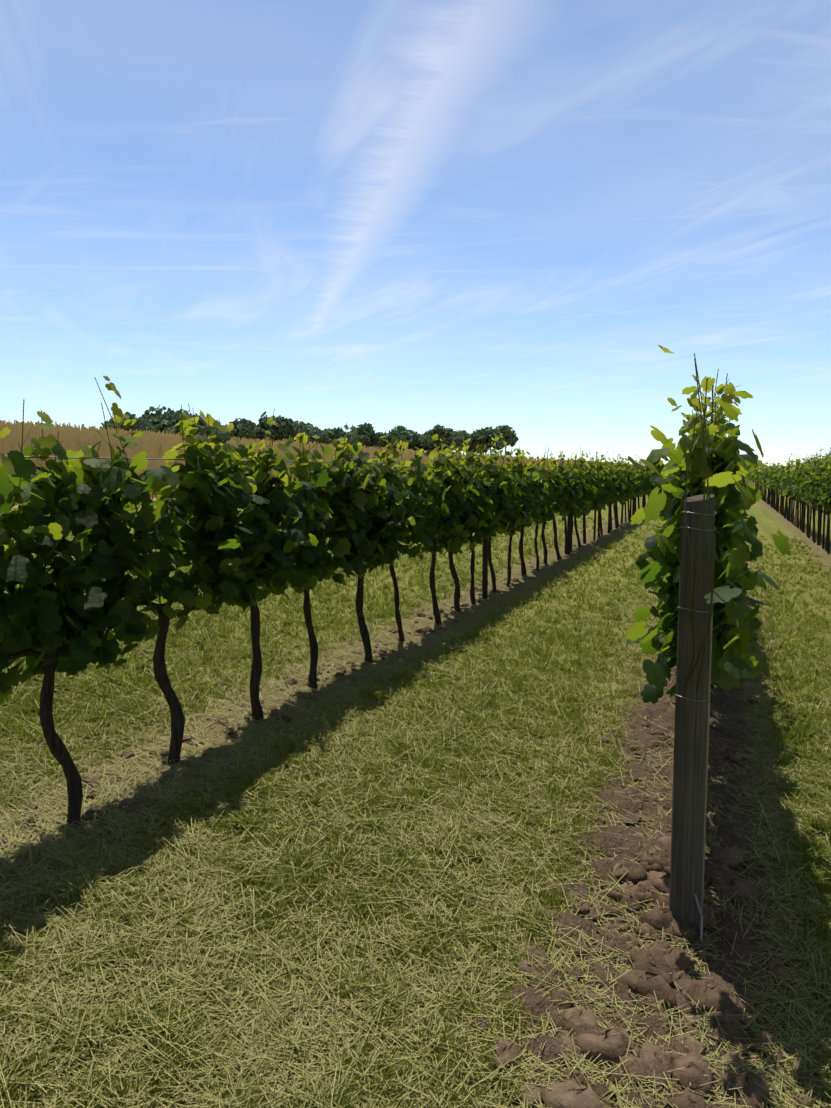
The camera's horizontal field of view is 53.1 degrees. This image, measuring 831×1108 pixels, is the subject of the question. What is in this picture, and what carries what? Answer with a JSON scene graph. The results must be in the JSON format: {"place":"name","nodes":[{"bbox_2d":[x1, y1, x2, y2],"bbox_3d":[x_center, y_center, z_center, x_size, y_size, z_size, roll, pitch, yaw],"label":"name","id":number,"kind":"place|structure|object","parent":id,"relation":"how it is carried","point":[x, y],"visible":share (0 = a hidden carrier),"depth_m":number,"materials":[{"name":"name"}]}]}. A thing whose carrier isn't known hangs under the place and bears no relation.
{"place":"outdoors","nodes":[
{"label":"outdoors","id":0,"kind":"place"},
{"bbox_2d":[0,460,830,1107],"bbox_3d":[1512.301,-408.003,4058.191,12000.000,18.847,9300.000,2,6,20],"label":"ground","id":1,"kind":"structure","parent":0,"point":[768,524],"depth_m":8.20,"materials":[{"name":"green plant"}]},
{"bbox_2d":[0,419,642,504],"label":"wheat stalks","id":2,"kind":"object","parent":1,"relation":"on","point":[154,445],"visible":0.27,"depth_m":24.50,"materials":[{"name":"beige plant"}]},
{"bbox_2d":[0,502,830,1107],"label":"soil strips","id":3,"kind":"object","parent":1,"relation":"on","point":[718,976],"visible":0.33,"depth_m":3.81,"materials":[{"name":"brown soil"}]},
{"bbox_2d":[0,577,813,1107],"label":"soil clods","id":4,"kind":"object","parent":3,"relation":"on","point":[644,977],"visible":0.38,"depth_m":2.50,"materials":[{"name":"brown soil"}]},
{"bbox_2d":[8,482,830,826],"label":"vine trunks","id":5,"kind":"object","parent":1,"relation":"on","point":[58,750],"visible":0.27,"depth_m":5.11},
{"bbox_2d":[0,345,790,704],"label":"vine leaves","id":6,"kind":"object","parent":5,"relation":"attached to","point":[450,509],"visible":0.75,"depth_m":3.39,"materials":[{"name":"green plant"}]},
{"bbox_2d":[0,353,830,689],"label":"vine shoots","id":7,"kind":"object","parent":5,"relation":"attached to","point":[702,423],"visible":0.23,"depth_m":3.02,"materials":[{"name":"green plant"}]},
{"bbox_2d":[468,433,830,540],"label":"vine leaves","id":8,"kind":"object","parent":5,"relation":"attached to","point":[573,493],"visible":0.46,"depth_m":12.82,"materials":[{"name":"green plant"}]},
{"bbox_2d":[650,454,800,501],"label":"vine leaves","id":9,"kind":"object","parent":5,"relation":"attached to","point":[765,476],"visible":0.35,"depth_m":34.38,"materials":[{"name":"green plant"}]},
{"bbox_2d":[482,475,821,598],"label":"trellis posts","id":10,"kind":"object","parent":1,"relation":"on","point":[485,571],"depth_m":8.75,"materials":[{"name":"wood"}]},
{"bbox_2d":[669,494,714,928],"bbox_3d":[0.939,0.619,2.836,0.107,1.642,0.101,2,6,20],"label":"end post","id":11,"kind":"object","parent":1,"relation":"on","point":[689,762],"visible":0.77,"depth_m":2.79,"materials":[{"name":"grey wood"}]},
{"bbox_2d":[5,456,826,631],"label":"trellis wires","id":12,"kind":"object","parent":11,"relation":"attached to","point":[239,505],"visible":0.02,"depth_m":3.82,"materials":[{"name":"grey metal"}]},
{"bbox_2d":[674,511,716,940],"bbox_3d":[0.998,0.582,2.984,0.119,1.486,0.535,2,6,20],"label":"wire","id":13,"kind":"object","parent":11,"relation":"attached to","point":[705,807],"visible":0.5,"depth_m":2.76,"materials":[{"name":"grey metal"}]},
{"bbox_2d":[0,0,830,466],"label":"sky","id":14,"kind":"structure","parent":0,"point":[418,216],"materials":[{"name":"blue"}]},
{"bbox_2d":[795,510,796,526],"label":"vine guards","id":15,"kind":"object","parent":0,"point":[795,518],"visible":0.06,"depth_m":26.54,"materials":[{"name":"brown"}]}
]}

